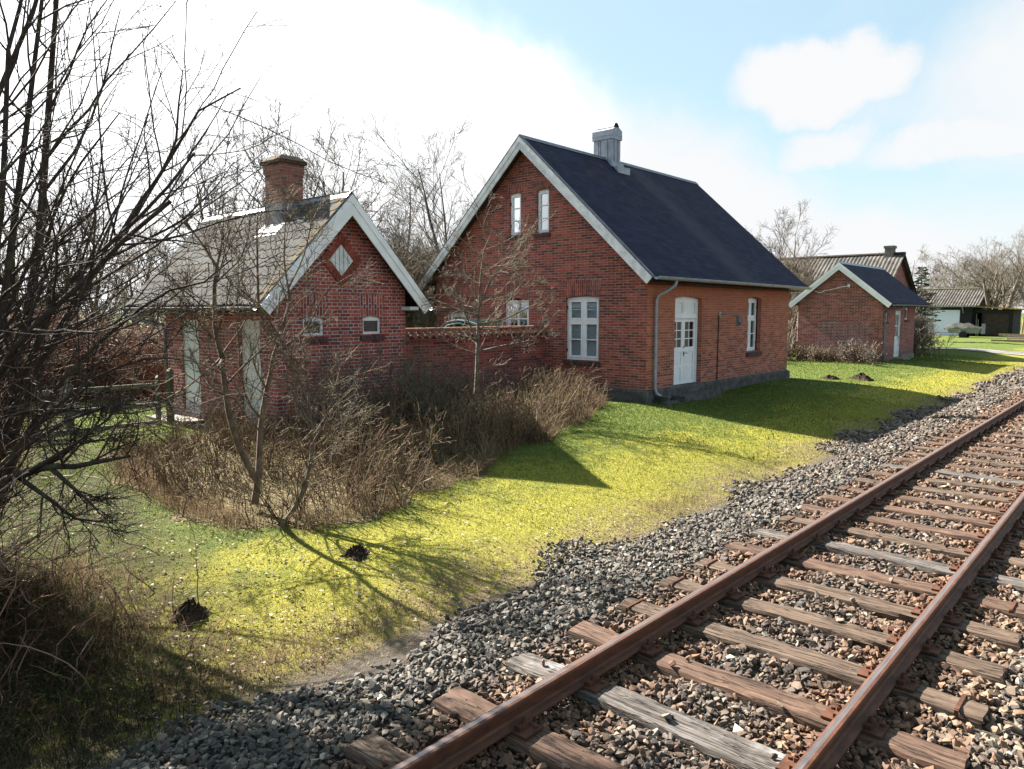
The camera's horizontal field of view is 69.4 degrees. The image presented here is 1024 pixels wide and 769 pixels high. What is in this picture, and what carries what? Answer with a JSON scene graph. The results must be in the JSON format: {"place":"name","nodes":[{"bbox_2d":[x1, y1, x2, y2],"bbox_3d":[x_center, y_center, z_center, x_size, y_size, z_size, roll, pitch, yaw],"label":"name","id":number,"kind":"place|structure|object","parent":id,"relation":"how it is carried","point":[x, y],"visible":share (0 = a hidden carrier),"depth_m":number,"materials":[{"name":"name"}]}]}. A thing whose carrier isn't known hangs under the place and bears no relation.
{"place":"outdoors","nodes":[
{"label":"outdoors","id":0,"kind":"place"},
{"bbox_2d":[0,384,960,765],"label":"dry grass","id":1,"kind":"structure","parent":0,"point":[172,618],"depth_m":6.00,"materials":[{"name":"plant"}]},
{"bbox_2d":[0,312,1023,768],"bbox_3d":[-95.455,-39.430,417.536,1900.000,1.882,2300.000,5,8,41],"label":"ground","id":2,"kind":"structure","parent":0,"point":[332,668],"depth_m":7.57,"materials":[{"name":"plant"}]},
{"bbox_2d":[0,183,100,315],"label":"bare tree","id":3,"kind":"object","parent":2,"relation":"on","point":[20,251],"visible":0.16,"depth_m":28.86,"materials":[{"name":"brown plant"}]},
{"bbox_2d":[0,295,165,400],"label":"bramble thicket","id":4,"kind":"object","parent":2,"relation":"on","point":[150,377],"visible":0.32,"depth_m":18.59,"materials":[{"name":"plant"}]},
{"bbox_2d":[1,324,163,394],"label":"withered leaves","id":5,"kind":"object","parent":4,"relation":"attached to","point":[117,341],"visible":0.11,"depth_m":19.21,"materials":[{"name":"plant"}]},
{"bbox_2d":[1,368,174,437],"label":"wooden fence","id":6,"kind":"object","parent":2,"relation":"on","point":[170,382],"visible":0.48,"depth_m":14.18,"materials":[{"name":"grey wood"}]},
{"bbox_2d":[7,161,176,336],"bbox_3d":[-15.047,-3.921,25.120,5.482,7.529,6.417,5,8,41],"label":"bare tree","id":7,"kind":"object","parent":2,"relation":"on","point":[117,260],"visible":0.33,"depth_m":25.87,"materials":[{"name":"brown plant"}]},
{"bbox_2d":[19,206,164,333],"bbox_3d":[-15.453,-3.704,28.084,4.047,6.529,5.939,5,8,41],"label":"bare tree","id":8,"kind":"object","parent":2,"relation":"on","point":[130,266],"visible":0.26,"depth_m":28.29,"materials":[{"name":"brown plant"}]},
{"bbox_2d":[0,538,238,768],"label":"bush","id":9,"kind":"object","parent":2,"relation":"on","point":[66,656],"depth_m":5.13,"materials":[{"name":"plant"}]},
{"bbox_2d":[0,342,246,703],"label":"bramble tangle","id":10,"kind":"object","parent":2,"relation":"on","point":[2,553],"visible":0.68,"depth_m":5.76,"materials":[{"name":"plant"}]},
{"bbox_2d":[104,225,187,340],"bbox_3d":[-16.138,-4.240,33.961,4.703,6.425,4.004,-4,7,-33],"label":"bare tree","id":11,"kind":"object","parent":2,"relation":"on","point":[153,272],"visible":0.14,"depth_m":33.63,"materials":[{"name":"brown plant"}]},
{"bbox_2d":[0,526,302,765],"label":"ground ivy","id":12,"kind":"object","parent":2,"relation":"on","point":[90,726],"visible":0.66,"depth_m":5.23,"materials":[{"name":"plant"}]},
{"bbox_2d":[146,414,183,419],"bbox_3d":[-7.261,0.819,15.542,0.800,0.320,0.510,5,8,41],"label":"concrete step","id":13,"kind":"object","parent":2,"relation":"on","point":[153,417],"visible":0.12,"depth_m":15.44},
{"bbox_2d":[161,416,206,425],"bbox_3d":[-6.627,0.874,14.941,0.850,0.330,0.570,5,8,41],"label":"concrete step","id":14,"kind":"object","parent":2,"relation":"on","point":[186,421],"visible":0.13,"depth_m":14.77,"materials":[{"name":"concrete"}]},
{"bbox_2d":[168,597,208,631],"bbox_3d":[-2.714,1.897,6.182,0.335,0.230,0.397,-1,6,-8],"label":"molehill","id":15,"kind":"object","parent":2,"relation":"on","point":[188,611],"visible":0.95,"depth_m":6.17,"materials":[{"name":"soil"}]},
{"bbox_2d":[0,0,385,567],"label":"bare tree","id":16,"kind":"object","parent":2,"relation":"on","point":[40,325],"visible":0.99,"depth_m":5.98,"materials":[{"name":"brown plant"}]},
{"bbox_2d":[19,258,434,330],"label":"scrub","id":17,"kind":"object","parent":2,"relation":"on","point":[110,307],"depth_m":62.70,"materials":[{"name":"brown plant"}]},
{"bbox_2d":[190,423,265,438],"bbox_3d":[-5.328,0.993,13.887,2.200,0.300,0.430,5,8,41],"label":"concrete step","id":18,"kind":"object","parent":2,"relation":"on","point":[211,424],"visible":0.09,"depth_m":14.24,"materials":[{"name":"concrete"}]},
{"bbox_2d":[113,82,371,244],"bbox_3d":[-8.968,-5.632,26.462,9.471,10.707,7.901,-3,6,-28],"label":"bare tree","id":19,"kind":"object","parent":2,"relation":"on","point":[282,145],"visible":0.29,"depth_m":26.50,"materials":[{"name":"brown plant"}]},
{"bbox_2d":[121,154,432,433],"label":"brick outhouse","id":20,"kind":"structure","parent":2,"relation":"on","point":[359,241],"depth_m":14.29,"materials":[{"name":"red brick"}]},
{"bbox_2d":[184,322,200,413],"bbox_3d":[-6.622,-0.339,15.372,0.706,1.908,0.109,5,8,41],"label":"door","id":21,"kind":"structure","parent":20,"relation":"in","point":[190,372],"depth_m":15.42,"materials":[{"name":"grey paint"}]},
{"bbox_2d":[243,322,261,424],"bbox_3d":[-4.817,-0.189,13.774,0.656,1.923,0.109,5,8,41],"label":"door","id":22,"kind":"structure","parent":20,"relation":"in","point":[254,374],"depth_m":13.80,"materials":[{"name":"grey paint"}]},
{"bbox_2d":[303,316,322,335],"bbox_3d":[-3.721,-1.085,13.712,0.082,0.350,0.450,5,8,41],"label":"window","id":23,"kind":"structure","parent":20,"relation":"in","point":[320,320],"depth_m":13.77,"materials":[{"name":"white paint"}]},
{"bbox_2d":[362,316,379,333],"bbox_3d":[-2.831,-1.184,14.709,0.082,0.350,0.450,5,8,41],"label":"window","id":24,"kind":"structure","parent":20,"relation":"in","point":[371,324],"depth_m":14.72,"materials":[{"name":"white paint"}]},
{"bbox_2d":[218,100,417,245],"bbox_3d":[-7.452,-5.507,27.715,7.659,10.198,6.341,0,6,3],"label":"bare tree","id":25,"kind":"object","parent":2,"relation":"on","point":[313,178],"visible":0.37,"depth_m":26.66,"materials":[{"name":"brown plant"}]},
{"bbox_2d":[96,393,607,536],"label":"dry grass","id":26,"kind":"structure","parent":2,"relation":"on","point":[308,519],"depth_m":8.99,"materials":[{"name":"plant"}]},
{"bbox_2d":[116,172,383,504],"bbox_3d":[-2.977,-0.577,8.616,2.967,4.007,1.550,-5,8,-44],"label":"forked tree","id":27,"kind":"object","parent":26,"relation":"on","point":[227,404],"visible":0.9,"depth_m":8.56,"materials":[{"name":"brown plant"}]},
{"bbox_2d":[253,296,389,525],"bbox_3d":[-2.216,0.264,8.658,1.624,2.606,1.213,-1,6,-13],"label":"leaning shrub","id":28,"kind":"object","parent":26,"relation":"on","point":[288,516],"visible":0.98,"depth_m":8.50,"materials":[{"name":"brown plant"}]},
{"bbox_2d":[281,378,389,451],"bbox_3d":[-2.739,0.519,11.394,1.482,1.210,1.861,-3,7,-30],"label":"bare bush","id":29,"kind":"object","parent":26,"relation":"on","point":[339,409],"visible":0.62,"depth_m":11.38,"materials":[{"name":"brown plant"}]},
{"bbox_2d":[296,333,396,428],"bbox_3d":[-2.854,0.032,13.021,1.783,1.865,2.331,-4,7,-38],"label":"bare bush","id":30,"kind":"object","parent":26,"relation":"on","point":[352,380],"visible":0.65,"depth_m":13.17,"materials":[{"name":"brown plant"}]},
{"bbox_2d":[359,329,466,428],"bbox_3d":[-1.906,-0.114,14.008,1.859,1.985,2.170,3,6,26],"label":"bare bush","id":31,"kind":"object","parent":26,"relation":"on","point":[410,366],"visible":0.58,"depth_m":13.96,"materials":[{"name":"brown plant"}]},
{"bbox_2d":[1,357,827,721],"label":"dead stems","id":32,"kind":"object","parent":26,"relation":"on","point":[532,406],"depth_m":10.96,"materials":[{"name":"plant"}]},
{"bbox_2d":[363,341,510,434],"bbox_3d":[-1.446,0.055,13.365,2.544,1.723,2.063,-1,6,-14],"label":"bare bush","id":33,"kind":"object","parent":26,"relation":"on","point":[407,391],"visible":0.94,"depth_m":13.15,"materials":[{"name":"brown plant"}]},
{"bbox_2d":[399,152,562,393],"bbox_3d":[-0.655,-2.251,15.692,3.458,4.854,2.504,-1,6,-10],"label":"fruit tree","id":34,"kind":"object","parent":26,"relation":"on","point":[477,313],"visible":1,"depth_m":15.56,"materials":[{"name":"brown plant"}]},
{"bbox_2d":[340,543,369,561],"bbox_3d":[-1.558,1.686,7.531,0.335,0.184,0.355,5,8,41],"label":"molehill","id":35,"kind":"object","parent":2,"relation":"on","point":[357,552],"visible":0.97,"depth_m":7.47,"materials":[{"name":"soil"}]},
{"bbox_2d":[343,733,411,768],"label":"sleeper","id":36,"kind":"object","parent":2,"relation":"on","point":[368,751],"visible":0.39,"depth_m":4.09,"materials":[{"name":"wood"}]},
{"bbox_2d":[369,154,441,248],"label":"birch tree","id":37,"kind":"object","parent":2,"relation":"on","point":[423,170],"visible":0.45,"depth_m":33.91,"materials":[{"name":"plant"}]},
{"bbox_2d":[358,189,453,320],"bbox_3d":[-5.101,-4.241,29.804,6.473,7.245,5.042,5,8,41],"label":"bare shrub","id":38,"kind":"object","parent":2,"relation":"on","point":[404,225],"visible":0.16,"depth_m":29.28,"materials":[{"name":"plant"}]},
{"bbox_2d":[375,221,451,327],"bbox_3d":[-3.233,-2.996,25.825,5.499,5.527,5.386,5,8,41],"label":"bare shrub","id":39,"kind":"object","parent":2,"relation":"on","point":[413,245],"visible":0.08,"depth_m":25.28,"materials":[{"name":"brown plant"}]},
{"bbox_2d":[351,107,485,252],"bbox_3d":[-3.718,-6.889,34.978,6.190,11.538,9.737,2,6,19],"label":"bare tree","id":40,"kind":"object","parent":2,"relation":"on","point":[420,186],"visible":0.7,"depth_m":34.60,"materials":[{"name":"plant"}]},
{"bbox_2d":[388,234,464,327],"bbox_3d":[-3.031,-2.450,23.849,5.439,4.832,5.276,-3,6,-25],"label":"bare shrub","id":41,"kind":"object","parent":2,"relation":"on","point":[430,317],"visible":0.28,"depth_m":22.59,"materials":[{"name":"brown plant"}]},
{"bbox_2d":[440,318,506,326],"bbox_3d":[-0.932,-0.778,20.397,2.370,2.073,1.445,5,8,41],"label":"parked car","id":42,"kind":"object","parent":2,"relation":"on","point":[458,323],"visible":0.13,"depth_m":19.91,"materials":[{"name":"grey paint"}]},
{"bbox_2d":[406,325,545,404],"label":"garden wall","id":43,"kind":"structure","parent":2,"relation":"on","point":[531,358],"depth_m":18.35,"materials":[{"name":"brick"}]},
{"bbox_2d":[431,687,627,768],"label":"sleeper","id":44,"kind":"object","parent":2,"relation":"on","point":[538,744],"visible":0.62,"depth_m":4.21,"materials":[{"name":"wood"}]},
{"bbox_2d":[93,367,1023,768],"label":"ballast gravel","id":45,"kind":"structure","parent":2,"relation":"on","point":[871,449],"depth_m":5.52,"materials":[{"name":"gravel"}]},
{"bbox_2d":[417,123,812,403],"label":"brick house","id":46,"kind":"structure","parent":2,"relation":"on","point":[675,288],"depth_m":20.10,"materials":[{"name":"red brick"}]},
{"bbox_2d":[451,313,466,319],"bbox_3d":[-1.570,-1.748,22.325,0.740,0.800,0.082,5,8,41],"label":"window","id":47,"kind":"structure","parent":46,"relation":"in","point":[454,314],"depth_m":22.31,"materials":[{"name":"white paint"}]},
{"bbox_2d":[510,193,520,234],"bbox_3d":[0.144,-4.721,20.522,0.420,1.130,0.090,5,8,41],"label":"window","id":48,"kind":"structure","parent":46,"relation":"in","point":[515,204],"depth_m":20.55,"materials":[{"name":"glass"}]},
{"bbox_2d":[506,300,528,325],"bbox_3d":[0.198,-1.918,20.783,0.920,0.900,0.082,5,8,41],"label":"window","id":49,"kind":"structure","parent":46,"relation":"in","point":[525,317],"depth_m":20.74,"materials":[{"name":"white paint"}]},
{"bbox_2d":[538,189,548,232],"bbox_3d":[0.887,-4.657,19.871,0.420,1.130,0.082,5,8,41],"label":"window","id":50,"kind":"structure","parent":46,"relation":"in","point":[543,195],"depth_m":19.89,"materials":[{"name":"white paint"}]},
{"bbox_2d":[567,297,598,360],"bbox_3d":[1.915,-1.469,19.336,1.060,1.650,0.182,5,8,41],"label":"window","id":51,"kind":"structure","parent":46,"relation":"in","point":[583,312],"depth_m":19.31,"materials":[{"name":"white paint"}]},
{"bbox_2d":[674,319,682,384],"bbox_3d":[4.306,-0.820,19.459,0.045,1.815,0.656,5,8,41],"label":"door","id":52,"kind":"structure","parent":46,"relation":"in","point":[678,340],"depth_m":19.54,"materials":[{"name":"white paint"}]},
{"bbox_2d":[682,318,694,383],"bbox_3d":[4.771,-0.867,19.931,0.110,1.815,0.656,5,8,41],"label":"door","id":53,"kind":"structure","parent":46,"relation":"in","point":[688,324],"depth_m":19.95,"materials":[{"name":"white paint"}]},
{"bbox_2d":[747,298,756,350],"bbox_3d":[7.244,-1.847,22.712,0.130,1.620,0.960,5,8,41],"label":"window","id":54,"kind":"structure","parent":46,"relation":"in","point":[752,302],"depth_m":22.89,"materials":[{"name":"white paint"}]},
{"bbox_2d":[504,653,832,768],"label":"sleeper","id":55,"kind":"object","parent":2,"relation":"on","point":[714,742],"visible":0.71,"depth_m":4.41,"materials":[{"name":"wood"}]},
{"bbox_2d":[390,399,1023,768],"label":"rail","id":56,"kind":"object","parent":55,"relation":"on","point":[463,744],"visible":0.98,"depth_m":5.24,"materials":[{"name":"metal"}]},
{"bbox_2d":[792,491,1023,768],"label":"rail","id":57,"kind":"object","parent":55,"relation":"on","point":[829,747],"visible":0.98,"depth_m":4.95,"materials":[{"name":"metal"}]},
{"bbox_2d":[657,395,679,405],"bbox_3d":[3.804,0.416,18.257,0.445,0.270,0.550,5,8,41],"label":"drain gully","id":58,"kind":"object","parent":2,"relation":"on","point":[663,399],"visible":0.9,"depth_m":18.13,"materials":[{"name":"concrete"}]},
{"bbox_2d":[567,621,969,768],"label":"sleeper","id":59,"kind":"object","parent":2,"relation":"on","point":[920,753],"visible":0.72,"depth_m":4.63,"materials":[{"name":"wood"}]},
{"bbox_2d":[745,198,837,319],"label":"bare tree","id":60,"kind":"object","parent":2,"relation":"on","point":[783,240],"visible":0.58,"depth_m":41.39,"materials":[{"name":"plant"}]},
{"bbox_2d":[787,317,803,356],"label":"bare shrub","id":61,"kind":"object","parent":2,"relation":"on","point":[793,333],"visible":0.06,"depth_m":34.53,"materials":[{"name":"plant"}]},
{"bbox_2d":[775,241,824,351],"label":"bare shrub","id":62,"kind":"object","parent":2,"relation":"on","point":[797,271],"visible":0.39,"depth_m":39.38,"materials":[{"name":"brown plant"}]},
{"bbox_2d":[615,598,991,729],"bbox_3d":[1.925,1.946,5.393,2.650,0.250,0.261,5,8,41],"label":"sleeper","id":63,"kind":"object","parent":2,"relation":"on","point":[963,709],"visible":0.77,"depth_m":5.13,"materials":[{"name":"wood"}]},
{"bbox_2d":[787,343,822,360],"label":"bare shrub","id":64,"kind":"object","parent":2,"relation":"on","point":[790,352],"visible":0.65,"depth_m":33.91,"materials":[{"name":"brown plant"}]},
{"bbox_2d":[788,344,853,362],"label":"bare shrub","id":65,"kind":"object","parent":2,"relation":"on","point":[814,354],"visible":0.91,"depth_m":33.01,"materials":[{"name":"brown plant"}]},
{"bbox_2d":[821,375,840,379],"bbox_3d":[10.904,-0.247,25.425,0.729,0.197,0.715,5,8,41],"label":"molehill","id":66,"kind":"object","parent":2,"relation":"on","point":[830,377],"visible":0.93,"depth_m":25.33,"materials":[{"name":"soil"}]},
{"bbox_2d":[659,576,1008,684],"bbox_3d":[2.384,1.898,5.898,2.650,0.252,0.260,5,8,42],"label":"sleeper","id":67,"kind":"object","parent":2,"relation":"on","point":[862,637],"visible":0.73,"depth_m":5.66,"materials":[{"name":"wood"}]},
{"bbox_2d":[778,245,917,350],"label":"farm house","id":68,"kind":"structure","parent":2,"relation":"on","point":[892,262],"depth_m":42.46,"materials":[{"name":"brick"}]},
{"bbox_2d":[694,558,1023,651],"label":"sleeper","id":69,"kind":"object","parent":2,"relation":"on","point":[884,609],"visible":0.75,"depth_m":6.14,"materials":[{"name":"wood"}]},
{"bbox_2d":[789,261,932,361],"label":"brick shed","id":70,"kind":"structure","parent":2,"relation":"on","point":[844,302],"depth_m":33.78,"materials":[{"name":"red brick"}]},
{"bbox_2d":[893,312,899,356],"bbox_3d":[17.870,-2.319,34.430,0.055,2.060,0.860,5,8,41],"label":"door","id":71,"kind":"structure","parent":70,"relation":"in","point":[897,317],"depth_m":34.51,"materials":[{"name":"white paint"}]},
{"bbox_2d":[849,372,873,381],"bbox_3d":[12.149,-0.280,25.822,0.886,0.307,0.787,5,8,41],"label":"molehill","id":72,"kind":"object","parent":2,"relation":"on","point":[862,376],"visible":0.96,"depth_m":25.64,"materials":[{"name":"soil"}]},
{"bbox_2d":[824,338,900,365],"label":"bare shrub","id":73,"kind":"object","parent":2,"relation":"on","point":[870,354],"visible":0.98,"depth_m":32.29,"materials":[{"name":"plant"}]},
{"bbox_2d":[724,541,1023,618],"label":"sleeper","id":74,"kind":"object","parent":2,"relation":"on","point":[1013,609],"visible":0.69,"depth_m":6.71,"materials":[{"name":"wood"}]},
{"bbox_2d":[752,529,1023,594],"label":"sleeper","id":75,"kind":"object","parent":2,"relation":"on","point":[818,542],"visible":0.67,"depth_m":7.28,"materials":[{"name":"wood"}]},
{"bbox_2d":[778,515,1023,570],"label":"sleeper","id":76,"kind":"object","parent":2,"relation":"on","point":[997,557],"visible":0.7,"depth_m":7.85,"materials":[{"name":"wood"}]},
{"bbox_2d":[879,244,942,315],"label":"spruce tree","id":77,"kind":"object","parent":2,"relation":"on","point":[936,284],"visible":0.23,"depth_m":46.17,"materials":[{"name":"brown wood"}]},
{"bbox_2d":[799,504,1023,550],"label":"sleeper","id":78,"kind":"object","parent":2,"relation":"on","point":[889,523],"visible":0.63,"depth_m":8.39,"materials":[{"name":"wood"}]},
{"bbox_2d":[820,494,1023,533],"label":"sleeper","id":79,"kind":"object","parent":2,"relation":"on","point":[876,504],"visible":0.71,"depth_m":8.93,"materials":[{"name":"wood"}]},
{"bbox_2d":[914,310,937,335],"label":"bare shrub","id":80,"kind":"object","parent":2,"relation":"on","point":[919,321],"visible":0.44,"depth_m":45.61,"materials":[{"name":"plant"}]},
{"bbox_2d":[914,267,944,321],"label":"spruce tree","id":81,"kind":"object","parent":2,"relation":"on","point":[920,310],"visible":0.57,"depth_m":55.54,"materials":[{"name":"plant"}]},
{"bbox_2d":[836,485,1023,521],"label":"sleeper","id":82,"kind":"object","parent":2,"relation":"on","point":[890,493],"visible":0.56,"depth_m":9.45,"materials":[{"name":"wood"}]},
{"bbox_2d":[852,478,1018,504],"bbox_3d":[6.003,1.496,9.958,2.650,0.250,0.261,5,8,42],"label":"sleeper","id":83,"kind":"object","parent":2,"relation":"on","point":[905,485],"visible":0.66,"depth_m":10.04,"materials":[{"name":"wood"}]},
{"bbox_2d":[913,322,960,356],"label":"bare shrub","id":84,"kind":"object","parent":2,"relation":"on","point":[920,341],"visible":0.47,"depth_m":37.73,"materials":[{"name":"plant"}]},
{"bbox_2d":[867,470,1023,493],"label":"sleeper","id":85,"kind":"object","parent":2,"relation":"on","point":[922,478],"visible":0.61,"depth_m":10.54,"materials":[{"name":"wood"}]},
{"bbox_2d":[879,464,1023,484],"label":"sleeper","id":86,"kind":"object","parent":2,"relation":"on","point":[947,473],"visible":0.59,"depth_m":11.12,"materials":[{"name":"wood"}]},
{"bbox_2d":[915,287,992,335],"label":"garage","id":87,"kind":"structure","parent":2,"relation":"on","point":[958,305],"depth_m":69.32,"materials":[{"name":"grey paint"}]},
{"bbox_2d":[926,310,959,335],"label":"garage door","id":88,"kind":"structure","parent":87,"relation":"in","point":[948,317],"depth_m":69.20,"materials":[{"name":"white paint"}]},
{"bbox_2d":[891,457,1023,476],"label":"sleeper","id":89,"kind":"object","parent":2,"relation":"on","point":[978,469],"visible":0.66,"depth_m":11.60,"materials":[{"name":"wood"}]},
{"bbox_2d":[937,323,985,337],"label":"boat trailer","id":90,"kind":"object","parent":2,"relation":"on","point":[966,329],"visible":0.95,"depth_m":63.50,"materials":[{"name":"metal"}]},
{"bbox_2d":[904,452,1023,467],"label":"sleeper","id":91,"kind":"object","parent":2,"relation":"on","point":[948,456],"visible":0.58,"depth_m":12.16,"materials":[{"name":"wood"}]},
{"bbox_2d":[914,446,1023,461],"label":"sleeper","id":92,"kind":"object","parent":2,"relation":"on","point":[958,451],"visible":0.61,"depth_m":12.72,"materials":[{"name":"wood"}]},
{"bbox_2d":[915,241,1023,315],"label":"wood","id":93,"kind":"object","parent":2,"relation":"on","point":[960,270],"visible":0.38,"depth_m":99.33,"materials":[{"name":"brown plant"}]},
{"bbox_2d":[925,441,1023,455],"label":"sleeper","id":94,"kind":"object","parent":2,"relation":"on","point":[996,450],"visible":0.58,"depth_m":13.21,"materials":[{"name":"wood"}]},
{"bbox_2d":[933,436,1023,448],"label":"sleeper","id":95,"kind":"object","parent":2,"relation":"on","point":[975,441],"visible":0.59,"depth_m":13.72,"materials":[{"name":"wood"}]},
{"bbox_2d":[941,432,1023,443],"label":"sleeper","id":96,"kind":"object","parent":2,"relation":"on","point":[979,435],"visible":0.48,"depth_m":14.40,"materials":[{"name":"wood"}]},
{"bbox_2d":[950,428,1023,439],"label":"sleeper","id":97,"kind":"object","parent":2,"relation":"on","point":[989,432],"visible":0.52,"depth_m":14.83,"materials":[{"name":"wood"}]},
{"bbox_2d":[956,227,1023,308],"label":"oak tree","id":98,"kind":"object","parent":2,"relation":"on","point":[997,293],"visible":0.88,"depth_m":67.04,"materials":[{"name":"brown wood"}]},
{"bbox_2d":[957,424,1023,431],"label":"sleeper","id":99,"kind":"object","parent":2,"relation":"on","point":[991,427],"visible":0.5,"depth_m":15.43,"materials":[{"name":"wood"}]},
{"bbox_2d":[962,421,1023,429],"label":"sleeper","id":100,"kind":"object","parent":2,"relation":"on","point":[997,424],"visible":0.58,"depth_m":15.94,"materials":[{"name":"wood"}]},
{"bbox_2d":[968,417,1023,424],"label":"sleeper","id":101,"kind":"object","parent":2,"relation":"on","point":[1002,420],"visible":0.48,"depth_m":16.45,"materials":[{"name":"wood"}]},
{"bbox_2d":[972,306,1023,336],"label":"lean to","id":102,"kind":"object","parent":2,"relation":"on","point":[997,321],"visible":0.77,"depth_m":66.87,"materials":[{"name":"wood"}]},
{"bbox_2d":[983,314,1008,335],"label":"door","id":103,"kind":"structure","parent":102,"relation":"in","point":[996,324],"depth_m":66.79,"materials":[{"name":"wood"}]},
{"bbox_2d":[975,414,1022,420],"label":"sleeper","id":104,"kind":"object","parent":2,"relation":"on","point":[1009,417],"visible":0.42,"depth_m":16.93,"materials":[{"name":"wood"}]},
{"bbox_2d":[990,230,1023,300],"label":"oak tree","id":105,"kind":"object","parent":2,"relation":"on","point":[1018,271],"visible":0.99,"depth_m":64.28,"materials":[{"name":"brown wood"}]},
{"bbox_2d":[0,0,1023,312],"label":"sky","id":106,"kind":"structure","parent":0,"point":[900,123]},
{"bbox_2d":[917,347,1023,354],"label":"path","id":107,"kind":"structure","parent":0,"point":[998,351],"depth_m":42.84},
{"bbox_2d":[991,339,1023,341],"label":"timber beam","id":108,"kind":"structure","parent":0,"point":[1007,340],"depth_m":55.60,"materials":[{"name":"wood"}]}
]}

